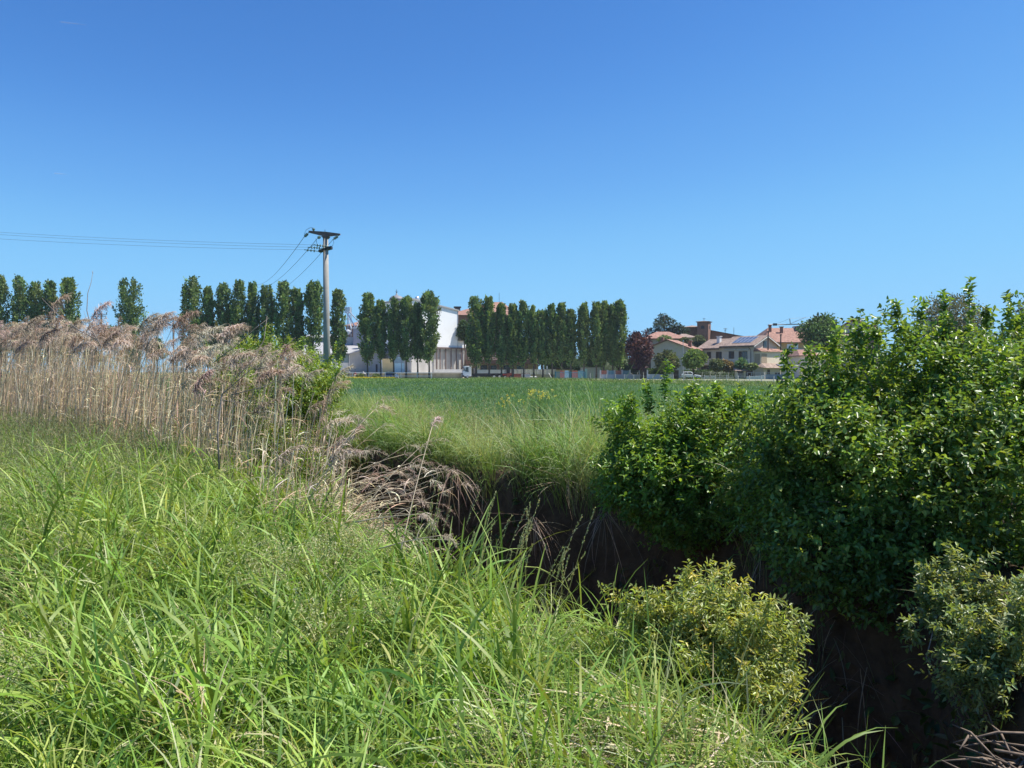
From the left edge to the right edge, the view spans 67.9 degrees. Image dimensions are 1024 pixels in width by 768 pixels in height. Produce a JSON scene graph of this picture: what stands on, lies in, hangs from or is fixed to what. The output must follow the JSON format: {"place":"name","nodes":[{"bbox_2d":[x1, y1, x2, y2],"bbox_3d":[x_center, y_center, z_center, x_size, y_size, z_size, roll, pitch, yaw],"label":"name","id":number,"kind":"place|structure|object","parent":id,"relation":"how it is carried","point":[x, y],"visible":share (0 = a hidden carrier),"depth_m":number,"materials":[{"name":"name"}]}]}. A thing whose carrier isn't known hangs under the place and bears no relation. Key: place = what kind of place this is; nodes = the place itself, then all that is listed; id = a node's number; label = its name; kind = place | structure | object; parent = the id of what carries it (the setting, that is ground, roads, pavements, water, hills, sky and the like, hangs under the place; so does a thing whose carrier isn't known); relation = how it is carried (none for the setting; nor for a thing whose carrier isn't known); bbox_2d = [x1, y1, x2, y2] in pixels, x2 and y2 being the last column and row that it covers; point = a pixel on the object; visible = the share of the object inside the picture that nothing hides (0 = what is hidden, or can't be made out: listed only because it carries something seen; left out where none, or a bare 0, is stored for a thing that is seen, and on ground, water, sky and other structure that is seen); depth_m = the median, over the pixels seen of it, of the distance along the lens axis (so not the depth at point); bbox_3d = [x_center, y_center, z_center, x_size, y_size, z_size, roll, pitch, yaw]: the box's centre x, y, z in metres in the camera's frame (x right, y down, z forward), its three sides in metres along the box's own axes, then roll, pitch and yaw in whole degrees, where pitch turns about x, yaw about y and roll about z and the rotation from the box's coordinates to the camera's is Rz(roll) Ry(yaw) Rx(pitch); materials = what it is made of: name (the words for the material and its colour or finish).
{"place":"outdoors","nodes":[
{"label":"outdoors","id":0,"kind":"place"},
{"bbox_2d":[0,401,222,541],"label":"wispy grass","id":1,"kind":"structure","parent":0,"point":[41,438],"depth_m":10.88,"materials":[{"name":"green plant"}]},
{"bbox_2d":[454,302,508,365],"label":"brick building","id":2,"kind":"structure","parent":0,"point":[462,314],"depth_m":249.93,"materials":[{"name":"orange brick"}]},
{"bbox_2d":[390,482,595,658],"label":"spike grass","id":3,"kind":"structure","parent":0,"point":[522,539],"depth_m":4.82,"materials":[{"name":"green plant"}]},
{"bbox_2d":[466,355,538,377],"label":"brick porch building","id":4,"kind":"structure","parent":0,"point":[494,365],"depth_m":207.88,"materials":[{"name":"beige paint"}]},
{"bbox_2d":[0,372,1023,767],"bbox_3d":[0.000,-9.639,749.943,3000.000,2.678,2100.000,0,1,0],"label":"ground","id":5,"kind":"structure","parent":0,"point":[874,646],"depth_m":7.45,"materials":[{"name":"soil"}]},
{"bbox_2d":[0,274,11,377],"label":"poplar tree","id":6,"kind":"object","parent":5,"relation":"on","point":[4,293],"visible":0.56,"depth_m":164.53,"materials":[{"name":"green plant"}]},
{"bbox_2d":[9,274,30,372],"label":"poplar tree","id":7,"kind":"object","parent":5,"relation":"on","point":[19,309],"visible":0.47,"depth_m":164.06,"materials":[{"name":"green plant"}]},
{"bbox_2d":[25,281,45,376],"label":"poplar tree","id":8,"kind":"object","parent":5,"relation":"on","point":[35,308],"visible":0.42,"depth_m":165.15,"materials":[{"name":"green plant"}]},
{"bbox_2d":[39,279,59,363],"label":"poplar tree","id":9,"kind":"object","parent":5,"relation":"on","point":[50,291],"visible":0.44,"depth_m":164.01,"materials":[{"name":"green plant"}]},
{"bbox_2d":[26,291,73,426],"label":"plume reed","id":10,"kind":"object","parent":5,"relation":"on","point":[59,303],"visible":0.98,"depth_m":16.52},
{"bbox_2d":[36,317,92,440],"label":"plume reed","id":11,"kind":"object","parent":5,"relation":"on","point":[82,321],"visible":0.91,"depth_m":15.89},
{"bbox_2d":[56,277,82,366],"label":"poplar tree","id":12,"kind":"object","parent":5,"relation":"on","point":[68,285],"visible":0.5,"depth_m":163.07,"materials":[{"name":"green plant"}]},
{"bbox_2d":[61,300,112,438],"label":"plume reed","id":13,"kind":"object","parent":5,"relation":"on","point":[101,307],"visible":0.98,"depth_m":15.54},
{"bbox_2d":[85,339,134,444],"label":"plume reed","id":14,"kind":"object","parent":5,"relation":"on","point":[113,347],"visible":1,"depth_m":14.23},
{"bbox_2d":[112,276,148,370],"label":"poplar tree","id":15,"kind":"object","parent":5,"relation":"on","point":[127,299],"visible":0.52,"depth_m":163.76,"materials":[{"name":"green plant"}]},
{"bbox_2d":[112,312,161,446],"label":"plume reed","id":16,"kind":"object","parent":5,"relation":"on","point":[148,319],"visible":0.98,"depth_m":13.77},
{"bbox_2d":[126,311,176,454],"bbox_3d":[-6.201,0.119,13.083,0.819,2.769,0.392,-1,1,-35],"label":"plume reed","id":17,"kind":"object","parent":5,"relation":"on","point":[160,323],"visible":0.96,"depth_m":13.10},
{"bbox_2d":[133,309,200,444],"bbox_3d":[-5.948,0.102,13.077,1.222,2.802,0.509,0,1,0],"label":"plume reed","id":18,"kind":"object","parent":5,"relation":"on","point":[184,320],"visible":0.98,"depth_m":13.03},
{"bbox_2d":[144,351,194,446],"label":"plume reed","id":19,"kind":"object","parent":5,"relation":"on","point":[175,358],"visible":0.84,"depth_m":12.24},
{"bbox_2d":[165,355,209,461],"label":"plume reed","id":20,"kind":"object","parent":5,"relation":"on","point":[195,360],"visible":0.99,"depth_m":11.25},
{"bbox_2d":[178,275,204,376],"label":"poplar tree","id":21,"kind":"object","parent":5,"relation":"on","point":[191,292],"visible":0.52,"depth_m":164.98,"materials":[{"name":"green plant"}]},
{"bbox_2d":[157,324,227,444],"bbox_3d":[-5.136,0.280,12.100,1.300,2.482,0.419,0,1,0],"label":"plume reed","id":22,"kind":"object","parent":5,"relation":"on","point":[204,333],"visible":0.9,"depth_m":12.07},
{"bbox_2d":[171,369,215,482],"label":"plume reed","id":23,"kind":"object","parent":5,"relation":"on","point":[197,386],"visible":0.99,"depth_m":10.27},
{"bbox_2d":[0,315,398,552],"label":"reed bed","id":24,"kind":"object","parent":5,"relation":"on","point":[78,390],"visible":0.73,"depth_m":14.23,"materials":[{"name":"plant"}]},
{"bbox_2d":[199,285,215,370],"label":"poplar tree","id":25,"kind":"object","parent":5,"relation":"on","point":[208,317],"visible":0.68,"depth_m":166.07,"materials":[{"name":"green plant"}]},
{"bbox_2d":[213,282,231,348],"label":"poplar tree","id":26,"kind":"object","parent":5,"relation":"on","point":[221,303],"visible":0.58,"depth_m":165.90,"materials":[{"name":"green plant"}]},
{"bbox_2d":[199,324,252,445],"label":"plume reed","id":27,"kind":"object","parent":5,"relation":"on","point":[232,332],"visible":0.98,"depth_m":11.02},
{"bbox_2d":[203,349,260,459],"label":"plume reed","id":28,"kind":"object","parent":5,"relation":"on","point":[236,357],"visible":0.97,"depth_m":10.58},
{"bbox_2d":[0,438,469,767],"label":"seeding brome","id":29,"kind":"object","parent":5,"relation":"on","point":[112,682],"visible":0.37,"depth_m":6.32,"materials":[{"name":"green plant"}]},
{"bbox_2d":[228,279,247,347],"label":"poplar tree","id":30,"kind":"object","parent":5,"relation":"on","point":[237,307],"visible":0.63,"depth_m":166.00,"materials":[{"name":"green plant"}]},
{"bbox_2d":[244,281,260,346],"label":"poplar tree","id":31,"kind":"object","parent":5,"relation":"on","point":[251,310],"visible":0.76,"depth_m":166.97,"materials":[{"name":"green plant"}]},
{"bbox_2d":[231,367,285,481],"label":"plume reed","id":32,"kind":"object","parent":5,"relation":"on","point":[268,374],"visible":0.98,"depth_m":9.28,"materials":[{"name":"plant"}]},
{"bbox_2d":[255,284,275,351],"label":"poplar tree","id":33,"kind":"object","parent":5,"relation":"on","point":[267,310],"visible":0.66,"depth_m":166.82,"materials":[{"name":"green plant"}]},
{"bbox_2d":[213,319,323,468],"bbox_3d":[-2.923,0.072,9.164,1.268,1.773,0.648,0,1,-28],"label":"reed","id":34,"kind":"object","parent":5,"relation":"on","point":[243,391],"visible":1,"depth_m":8.88,"materials":[{"name":"plant"}]},
{"bbox_2d":[203,323,356,453],"bbox_3d":[-4.619,0.119,14.798,2.643,2.734,4.352,-1,1,-28],"label":"leaved shrub","id":35,"kind":"object","parent":5,"relation":"on","point":[323,382],"visible":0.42,"depth_m":13.84,"materials":[{"name":"green plant"}]},
{"bbox_2d":[272,279,293,359],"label":"poplar tree","id":36,"kind":"object","parent":5,"relation":"on","point":[282,317],"visible":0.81,"depth_m":166.81,"materials":[{"name":"green plant"}]},
{"bbox_2d":[236,409,332,486],"bbox_3d":[-3.033,1.300,10.299,1.016,1.870,2.001,-1,1,-34],"label":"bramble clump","id":37,"kind":"object","parent":5,"relation":"on","point":[271,435],"visible":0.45,"depth_m":10.19,"materials":[{"name":"green plant"}]},
{"bbox_2d":[288,286,304,361],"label":"poplar tree","id":38,"kind":"object","parent":5,"relation":"on","point":[297,330],"visible":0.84,"depth_m":168.11,"materials":[{"name":"green plant"}]},
{"bbox_2d":[302,279,322,355],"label":"poplar tree","id":39,"kind":"object","parent":5,"relation":"on","point":[313,294],"visible":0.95,"depth_m":168.00,"materials":[{"name":"green plant"}]},
{"bbox_2d":[203,509,436,676],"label":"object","id":40,"kind":"object","parent":5,"relation":"on","point":[337,550],"visible":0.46,"depth_m":5.29,"materials":[{"name":"green plant"}]},
{"bbox_2d":[304,228,339,364],"bbox_3d":[-13.641,-5.054,54.645,2.549,12.306,1.110,0,1,-20],"label":"power pole","id":41,"kind":"object","parent":5,"relation":"on","point":[326,248],"visible":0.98,"depth_m":54.71,"materials":[{"name":"concrete"}]},
{"bbox_2d":[198,467,459,574],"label":"reed litter","id":42,"kind":"object","parent":5,"relation":"on","point":[351,514],"visible":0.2,"depth_m":7.50,"materials":[{"name":"plant"}]},
{"bbox_2d":[330,288,348,371],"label":"poplar tree","id":43,"kind":"object","parent":5,"relation":"on","point":[339,303],"visible":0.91,"depth_m":171.92,"materials":[{"name":"green plant"}]},
{"bbox_2d":[356,292,377,376],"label":"poplar tree","id":44,"kind":"object","parent":5,"relation":"on","point":[366,322],"visible":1,"depth_m":172.94,"materials":[{"name":"green plant"}]},
{"bbox_2d":[374,299,387,376],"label":"poplar tree","id":45,"kind":"object","parent":5,"relation":"on","point":[380,334],"visible":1,"depth_m":173.11,"materials":[{"name":"green plant"}]},
{"bbox_2d":[385,296,401,376],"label":"poplar tree","id":46,"kind":"object","parent":5,"relation":"on","point":[392,325],"visible":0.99,"depth_m":172.98,"materials":[{"name":"green plant"}]},
{"bbox_2d":[348,369,463,377],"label":"loading platform","id":47,"kind":"structure","parent":5,"relation":"on","point":[446,373],"depth_m":185.99,"materials":[{"name":"concrete"}]},
{"bbox_2d":[303,343,385,371],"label":"grey gable shed","id":48,"kind":"structure","parent":47,"relation":"on","point":[354,358],"depth_m":205.96,"materials":[{"name":"white paint"}]},
{"bbox_2d":[381,357,403,371],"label":"gate wall","id":49,"kind":"structure","parent":47,"relation":"on","point":[387,365],"depth_m":198.97,"materials":[{"name":"yellow paint"}]},
{"bbox_2d":[385,298,465,371],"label":"white warehouse","id":50,"kind":"structure","parent":47,"relation":"on","point":[449,353],"depth_m":202.66,"materials":[{"name":"metal"}]},
{"bbox_2d":[398,295,414,377],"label":"poplar tree","id":51,"kind":"object","parent":5,"relation":"on","point":[407,310],"visible":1,"depth_m":172.91,"materials":[{"name":"green plant"}]},
{"bbox_2d":[411,301,424,377],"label":"poplar tree","id":52,"kind":"object","parent":5,"relation":"on","point":[416,335],"visible":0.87,"depth_m":174.17,"materials":[{"name":"green plant"}]},
{"bbox_2d":[417,289,441,377],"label":"poplar tree","id":53,"kind":"object","parent":5,"relation":"on","point":[430,300],"visible":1,"depth_m":172.71,"materials":[{"name":"green plant"}]},
{"bbox_2d":[421,467,499,531],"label":"dead grass tuft","id":54,"kind":"object","parent":5,"relation":"on","point":[458,491],"visible":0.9,"depth_m":10.06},
{"bbox_2d":[455,319,467,365],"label":"dark tree","id":55,"kind":"object","parent":5,"relation":"on","point":[462,327],"visible":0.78,"depth_m":204.15,"materials":[{"name":"green plant"}]},
{"bbox_2d":[464,295,485,376],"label":"poplar tree","id":56,"kind":"object","parent":5,"relation":"on","point":[475,350],"visible":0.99,"depth_m":173.86,"materials":[{"name":"green plant"}]},
{"bbox_2d":[0,403,956,767],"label":"bank grass","id":57,"kind":"structure","parent":5,"relation":"on","point":[172,697],"depth_m":3.64,"materials":[{"name":"green plant"}]},
{"bbox_2d":[398,415,443,561],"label":"lone reed","id":58,"kind":"object","parent":57,"relation":"on","point":[437,421],"visible":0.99,"depth_m":5.71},
{"bbox_2d":[480,294,496,377],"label":"poplar tree","id":59,"kind":"object","parent":5,"relation":"on","point":[487,318],"visible":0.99,"depth_m":173.97,"materials":[{"name":"green plant"}]},
{"bbox_2d":[494,302,508,376],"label":"poplar tree","id":60,"kind":"object","parent":5,"relation":"on","point":[501,348],"visible":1,"depth_m":174.04,"materials":[{"name":"green plant"}]},
{"bbox_2d":[0,377,1009,471],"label":"crop field","id":61,"kind":"structure","parent":5,"relation":"on","point":[490,388],"depth_m":52.50,"materials":[{"name":"green plant"}]},
{"bbox_2d":[505,302,520,376],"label":"poplar tree","id":62,"kind":"object","parent":5,"relation":"on","point":[511,322],"visible":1,"depth_m":173.95,"materials":[{"name":"green plant"}]},
{"bbox_2d":[516,299,530,376],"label":"poplar tree","id":63,"kind":"object","parent":5,"relation":"on","point":[524,333],"visible":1,"depth_m":174.14,"materials":[{"name":"green plant"}]},
{"bbox_2d":[227,389,827,570],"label":"bank seed grass","id":64,"kind":"structure","parent":5,"relation":"on","point":[455,424],"depth_m":12.58,"materials":[{"name":"green plant"}]},
{"bbox_2d":[510,369,555,377],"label":"pale sheet fence","id":65,"kind":"object","parent":5,"relation":"on","point":[547,372],"visible":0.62,"depth_m":188.07,"materials":[{"name":"metal"}]},
{"bbox_2d":[527,304,540,377],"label":"poplar tree","id":66,"kind":"object","parent":5,"relation":"on","point":[533,324],"visible":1,"depth_m":174.07,"materials":[{"name":"green plant"}]},
{"bbox_2d":[502,513,582,570],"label":"dead grass tuft","id":67,"kind":"object","parent":5,"relation":"on","point":[540,534],"visible":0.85,"depth_m":9.57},
{"bbox_2d":[537,309,549,376],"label":"poplar tree","id":68,"kind":"object","parent":5,"relation":"on","point":[542,353],"visible":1,"depth_m":174.05,"materials":[{"name":"green plant"}]},
{"bbox_2d":[234,337,853,587],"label":"bank grass","id":69,"kind":"structure","parent":5,"relation":"on","point":[539,460],"depth_m":11.26,"materials":[{"name":"green plant"}]},
{"bbox_2d":[528,389,556,442],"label":"yellow flower plant","id":70,"kind":"object","parent":69,"relation":"on","point":[534,404],"visible":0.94,"depth_m":11.47,"materials":[{"name":"green plant"}]},
{"bbox_2d":[544,303,559,376],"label":"poplar tree","id":71,"kind":"object","parent":5,"relation":"on","point":[551,336],"visible":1,"depth_m":173.97,"materials":[{"name":"green plant"}]},
{"bbox_2d":[556,301,567,370],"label":"poplar tree","id":72,"kind":"object","parent":5,"relation":"on","point":[561,332],"visible":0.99,"depth_m":173.97,"materials":[{"name":"green plant"}]},
{"bbox_2d":[368,649,770,767],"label":"grass","id":73,"kind":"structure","parent":5,"relation":"on","point":[718,733],"depth_m":2.88,"materials":[{"name":"plant"}]},
{"bbox_2d":[564,308,577,377],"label":"poplar tree","id":74,"kind":"object","parent":5,"relation":"on","point":[571,339],"visible":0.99,"depth_m":174.03,"materials":[{"name":"green plant"}]},
{"bbox_2d":[576,301,591,376],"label":"poplar tree","id":75,"kind":"object","parent":5,"relation":"on","point":[583,327],"visible":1,"depth_m":173.95,"materials":[{"name":"green plant"}]},
{"bbox_2d":[544,358,638,373],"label":"clipped hedge","id":76,"kind":"object","parent":5,"relation":"on","point":[608,367],"visible":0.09,"depth_m":214.09,"materials":[{"name":"green plant"}]},
{"bbox_2d":[588,301,605,376],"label":"poplar tree","id":77,"kind":"object","parent":5,"relation":"on","point":[596,344],"visible":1,"depth_m":174.18,"materials":[{"name":"green plant"}]},
{"bbox_2d":[560,370,640,378],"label":"colourful railing","id":78,"kind":"object","parent":5,"relation":"on","point":[610,374],"visible":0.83,"depth_m":169.96,"materials":[{"name":"metal"}]},
{"bbox_2d":[598,300,610,370],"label":"poplar tree","id":79,"kind":"object","parent":5,"relation":"on","point":[604,313],"visible":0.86,"depth_m":175.03,"materials":[{"name":"green plant"}]},
{"bbox_2d":[566,510,642,582],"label":"dead grass tuft","id":80,"kind":"object","parent":5,"relation":"on","point":[605,535],"visible":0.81,"depth_m":8.65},
{"bbox_2d":[306,454,905,767],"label":"hanging roots","id":81,"kind":"object","parent":5,"relation":"hanging from","point":[818,674],"visible":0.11,"depth_m":6.26,"materials":[{"name":"plant"}]},
{"bbox_2d":[607,304,619,370],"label":"poplar tree","id":82,"kind":"object","parent":5,"relation":"on","point":[612,336],"visible":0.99,"depth_m":175.02,"materials":[{"name":"green plant"}]},
{"bbox_2d":[611,298,630,373],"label":"poplar tree","id":83,"kind":"object","parent":5,"relation":"on","point":[620,315],"visible":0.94,"depth_m":174.78,"materials":[{"name":"green plant"}]},
{"bbox_2d":[624,329,654,378],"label":"purple leaved tree","id":84,"kind":"object","parent":5,"relation":"on","point":[639,348],"visible":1,"depth_m":166.43,"materials":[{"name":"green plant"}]},
{"bbox_2d":[644,313,678,335],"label":"cedar tree","id":85,"kind":"object","parent":5,"relation":"on","point":[663,321],"visible":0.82,"depth_m":244.38,"materials":[{"name":"green plant"}]},
{"bbox_2d":[653,349,680,377],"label":"olive tree","id":86,"kind":"object","parent":5,"relation":"on","point":[658,358],"visible":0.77,"depth_m":164.88,"materials":[{"name":"green plant"}]},
{"bbox_2d":[642,337,703,377],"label":"red roof house","id":87,"kind":"structure","parent":5,"relation":"on","point":[668,344],"depth_m":191.07,"materials":[{"name":"beige paint"}]},
{"bbox_2d":[349,447,1009,767],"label":"ditch weeds","id":88,"kind":"object","parent":5,"relation":"on","point":[931,727],"visible":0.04,"depth_m":5.79,"materials":[{"name":"green plant"}]},
{"bbox_2d":[681,348,708,378],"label":"drooping tree","id":89,"kind":"object","parent":5,"relation":"on","point":[692,359],"visible":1,"depth_m":162.30,"materials":[{"name":"green plant"}]},
{"bbox_2d":[585,358,805,566],"bbox_3d":[1.920,0.831,7.990,1.861,2.221,3.021,-1,1,-39],"label":"elder shrub","id":90,"kind":"object","parent":5,"relation":"on","point":[662,513],"visible":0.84,"depth_m":7.82,"materials":[{"name":"green plant"}]},
{"bbox_2d":[597,556,816,735],"bbox_3d":[0.950,1.400,3.686,1.018,1.086,0.953,0,1,0],"label":"willow shrub","id":91,"kind":"object","parent":5,"relation":"on","point":[735,623],"visible":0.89,"depth_m":3.58,"materials":[{"name":"green plant"}]},
{"bbox_2d":[681,369,734,378],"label":"clipped hedge","id":92,"kind":"object","parent":5,"relation":"on","point":[703,372],"visible":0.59,"depth_m":178.09,"materials":[{"name":"green plant"}]},
{"bbox_2d":[682,321,739,369],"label":"brick church","id":93,"kind":"structure","parent":5,"relation":"on","point":[702,328],"depth_m":240.25,"materials":[{"name":"brick"}]},
{"bbox_2d":[698,331,784,376],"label":"solar panel house","id":94,"kind":"structure","parent":5,"relation":"on","point":[761,351],"depth_m":187.81,"materials":[{"name":"beige paint"}]},
{"bbox_2d":[782,345,826,379],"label":"house","id":95,"kind":"structure","parent":5,"relation":"on","point":[796,356],"depth_m":152.31,"materials":[{"name":"beige paint"}]},
{"bbox_2d":[795,312,844,350],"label":"dense round tree","id":96,"kind":"object","parent":5,"relation":"on","point":[817,328],"visible":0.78,"depth_m":163.72,"materials":[{"name":"green plant"}]},
{"bbox_2d":[712,276,1023,643],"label":"dogwood shrub","id":97,"kind":"object","parent":5,"relation":"on","point":[948,450],"visible":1,"depth_m":5.95,"materials":[{"name":"green plant"}]},
{"bbox_2d":[909,291,994,350],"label":"pale twiggy tree","id":98,"kind":"object","parent":5,"relation":"on","point":[955,313],"visible":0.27,"depth_m":117.83,"materials":[{"name":"green plant"}]},
{"bbox_2d":[896,538,1023,756],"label":"willow shrub","id":99,"kind":"object","parent":5,"relation":"on","point":[982,640],"visible":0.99,"depth_m":3.94,"materials":[{"name":"green plant"}]},
{"bbox_2d":[934,724,1023,767],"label":"stick heap","id":100,"kind":"object","parent":5,"relation":"on","point":[1000,761],"visible":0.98,"depth_m":3.50,"materials":[{"name":"brown wood"}]},
{"bbox_2d":[0,0,1023,371],"label":"sky","id":101,"kind":"structure","parent":0,"point":[743,167],"materials":[{"name":"blue"}]},
{"bbox_2d":[469,376,906,389],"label":"verge grass","id":102,"kind":"structure","parent":0,"point":[726,382],"depth_m":107.67,"materials":[{"name":"green plant"}]},
{"bbox_2d":[757,324,806,351],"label":"apartment building","id":103,"kind":"structure","parent":0,"point":[788,335],"depth_m":207.65,"materials":[{"name":"tile"}]},
{"label":"road","id":104,"kind":"structure","parent":0,"visible":0},
{"bbox_2d":[461,366,507,378],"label":"flatbed truck","id":105,"kind":"object","parent":104,"relation":"on","point":[466,372],"visible":0.75,"depth_m":177.95,"materials":[{"name":"white paint"}]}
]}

